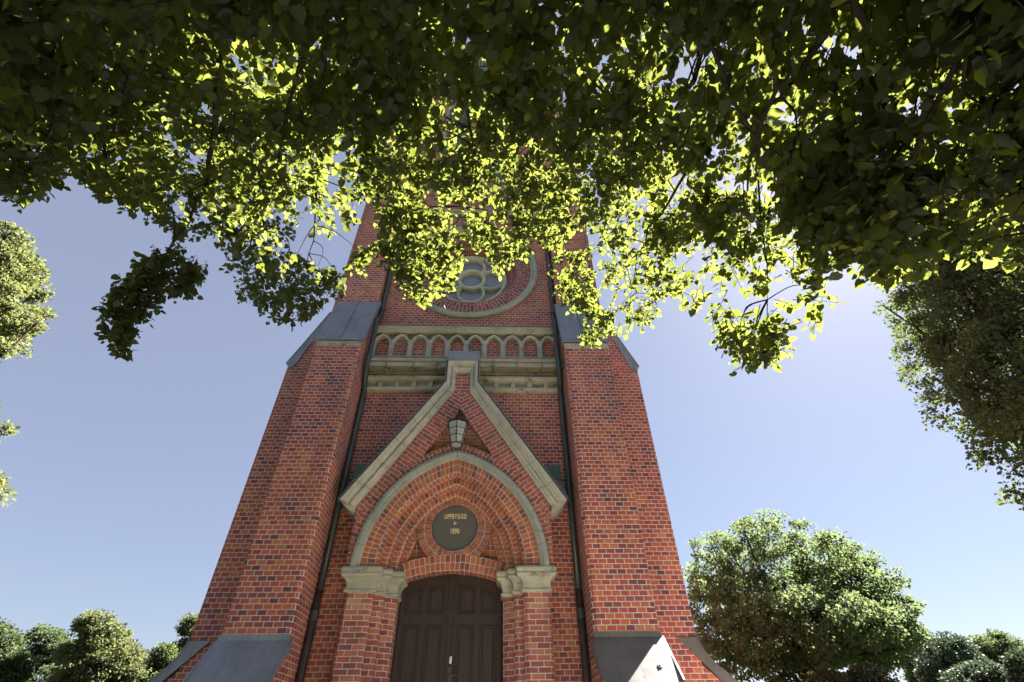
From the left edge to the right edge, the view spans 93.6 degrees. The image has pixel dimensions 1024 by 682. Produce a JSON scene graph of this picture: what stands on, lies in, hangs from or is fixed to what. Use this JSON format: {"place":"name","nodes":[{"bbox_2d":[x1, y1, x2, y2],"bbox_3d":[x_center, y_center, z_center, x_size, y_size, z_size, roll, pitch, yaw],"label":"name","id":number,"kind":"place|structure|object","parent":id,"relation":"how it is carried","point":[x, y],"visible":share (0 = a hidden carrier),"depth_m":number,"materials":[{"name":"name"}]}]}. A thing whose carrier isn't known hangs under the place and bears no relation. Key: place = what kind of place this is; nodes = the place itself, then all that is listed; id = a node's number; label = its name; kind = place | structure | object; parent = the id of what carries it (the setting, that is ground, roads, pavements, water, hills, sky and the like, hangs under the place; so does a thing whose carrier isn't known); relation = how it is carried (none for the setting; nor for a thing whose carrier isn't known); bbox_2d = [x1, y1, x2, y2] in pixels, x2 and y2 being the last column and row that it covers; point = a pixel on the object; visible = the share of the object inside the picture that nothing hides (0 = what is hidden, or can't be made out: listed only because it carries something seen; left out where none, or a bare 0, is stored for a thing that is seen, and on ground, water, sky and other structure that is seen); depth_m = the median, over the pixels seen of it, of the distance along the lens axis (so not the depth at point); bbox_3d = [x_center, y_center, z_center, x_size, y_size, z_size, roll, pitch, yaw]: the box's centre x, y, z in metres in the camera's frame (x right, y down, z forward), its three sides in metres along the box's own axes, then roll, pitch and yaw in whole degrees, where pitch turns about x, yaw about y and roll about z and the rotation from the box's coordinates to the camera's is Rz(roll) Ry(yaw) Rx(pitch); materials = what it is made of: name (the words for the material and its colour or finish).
{"place":"outdoors","nodes":[
{"label":"outdoors","id":0,"kind":"place"},
{"bbox_2d":[0,2,1023,681],"label":"sky","id":1,"kind":"structure","parent":0,"point":[129,478],"materials":[{"name":"blue"}]},
{"bbox_2d":[937,657,1006,681],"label":"flowering bush","id":2,"kind":"object","parent":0,"point":[982,670],"visible":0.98,"depth_m":21.68,"materials":[{"name":"green plant"}]},
{"label":"ground","id":3,"kind":"structure","parent":0,"visible":0},
{"bbox_2d":[0,616,41,681],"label":"dark tree","id":4,"kind":"object","parent":3,"relation":"on","point":[15,664],"visible":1,"depth_m":21.98,"materials":[{"name":"green plant"}]},
{"bbox_2d":[0,220,56,506],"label":"sunlit tree","id":5,"kind":"object","parent":3,"relation":"on","point":[19,269],"visible":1,"depth_m":20.89,"materials":[{"name":"green plant"}]},
{"bbox_2d":[23,623,80,681],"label":"round tree","id":6,"kind":"object","parent":3,"relation":"on","point":[49,639],"visible":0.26,"depth_m":26.14,"materials":[{"name":"green plant"}]},
{"bbox_2d":[43,607,151,681],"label":"ash tree","id":7,"kind":"object","parent":3,"relation":"on","point":[106,651],"visible":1,"depth_m":22.67,"materials":[{"name":"green plant"}]},
{"bbox_2d":[139,641,179,681],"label":"bushy tree","id":8,"kind":"object","parent":3,"relation":"on","point":[163,658],"visible":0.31,"depth_m":24.39,"materials":[{"name":"green plant"}]},
{"bbox_2d":[173,611,198,654],"bbox_3d":[-18.009,19.025,26.394,3.443,7.376,2.632,1,-40,-2],"label":"slender tree","id":9,"kind":"object","parent":3,"relation":"on","point":[186,628],"visible":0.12,"depth_m":27.83,"materials":[{"name":"green plant"}]},
{"bbox_2d":[147,42,737,681],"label":"church tower","id":10,"kind":"structure","parent":3,"relation":"on","point":[335,562],"depth_m":8.18,"materials":[{"name":"red brick"}]},
{"bbox_2d":[390,574,502,681],"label":"door","id":11,"kind":"structure","parent":10,"relation":"in","point":[450,627],"depth_m":7.53,"materials":[{"name":"paint"}]},
{"bbox_2d":[432,505,477,550],"bbox_3d":[-0.991,3.252,8.360,0.804,0.804,0.054,1,-40,-2],"label":"plaque","id":12,"kind":"object","parent":10,"relation":"attached to","point":[454,527],"visible":0.99,"depth_m":8.34,"materials":[{"name":"metal"}]},
{"bbox_2d":[440,103,473,180],"bbox_3d":[-1.897,-7.218,16.992,1.040,5.770,0.040,1,-40,-2],"label":"belfry window","id":13,"kind":"structure","parent":10,"relation":"in","point":[449,112],"depth_m":17.54,"materials":[{"name":"stone"}]},
{"bbox_2d":[447,408,467,447],"bbox_3d":[-1.014,1.593,9.033,0.372,0.864,0.577,1,-40,-2],"label":"lantern","id":14,"kind":"object","parent":10,"relation":"attached to","point":[458,425],"depth_m":8.77,"materials":[{"name":"white glass"}]},
{"bbox_2d":[404,226,537,318],"bbox_3d":[-1.072,-1.739,12.700,3.480,3.480,0.610,1,-40,-2],"label":"rose window","id":15,"kind":"structure","parent":10,"relation":"in","point":[480,293],"depth_m":12.56,"materials":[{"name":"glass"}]},
{"bbox_2d":[490,113,516,182],"bbox_3d":[-0.398,-7.201,17.039,1.040,5.770,0.040,1,-40,-2],"label":"belfry window","id":16,"kind":"structure","parent":10,"relation":"in","point":[499,176],"depth_m":15.60,"materials":[{"name":"stone"}]},
{"bbox_2d":[0,0,1023,376],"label":"linden tree","id":17,"kind":"object","parent":3,"relation":"on","point":[872,188],"visible":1,"depth_m":3.45,"materials":[{"name":"green plant"}]},
{"bbox_2d":[682,508,931,681],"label":"maple tree","id":18,"kind":"object","parent":3,"relation":"on","point":[829,616],"visible":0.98,"depth_m":21.44,"materials":[{"name":"green plant"}]},
{"bbox_2d":[800,665,853,681],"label":"shrub","id":19,"kind":"object","parent":3,"relation":"on","point":[826,675],"visible":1,"depth_m":18.22,"materials":[{"name":"green plant"}]},
{"bbox_2d":[844,662,902,681],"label":"hedge shrub","id":20,"kind":"object","parent":3,"relation":"on","point":[862,673],"visible":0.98,"depth_m":18.17,"materials":[{"name":"green plant"}]},
{"bbox_2d":[894,626,937,681],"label":"distant tree","id":21,"kind":"object","parent":3,"relation":"on","point":[909,674],"visible":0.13,"depth_m":32.24,"materials":[{"name":"green plant"}]},
{"bbox_2d":[868,190,1023,510],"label":"hanging linden","id":22,"kind":"object","parent":3,"relation":"on","point":[968,352],"visible":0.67,"depth_m":16.82,"materials":[{"name":"green plant"}]},
{"bbox_2d":[909,630,991,681],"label":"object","id":23,"kind":"object","parent":3,"relation":"on","point":[943,653],"visible":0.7,"depth_m":25.45,"materials":[{"name":"green plant"}]},
{"bbox_2d":[965,628,1023,665],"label":"oak tree","id":24,"kind":"object","parent":3,"relation":"on","point":[989,648],"visible":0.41,"depth_m":29.26,"materials":[{"name":"green plant"}]},
{"bbox_2d":[996,646,1023,681],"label":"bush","id":25,"kind":"object","parent":3,"relation":"on","point":[1012,665],"visible":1,"depth_m":20.57,"materials":[{"name":"green plant"}]}
]}

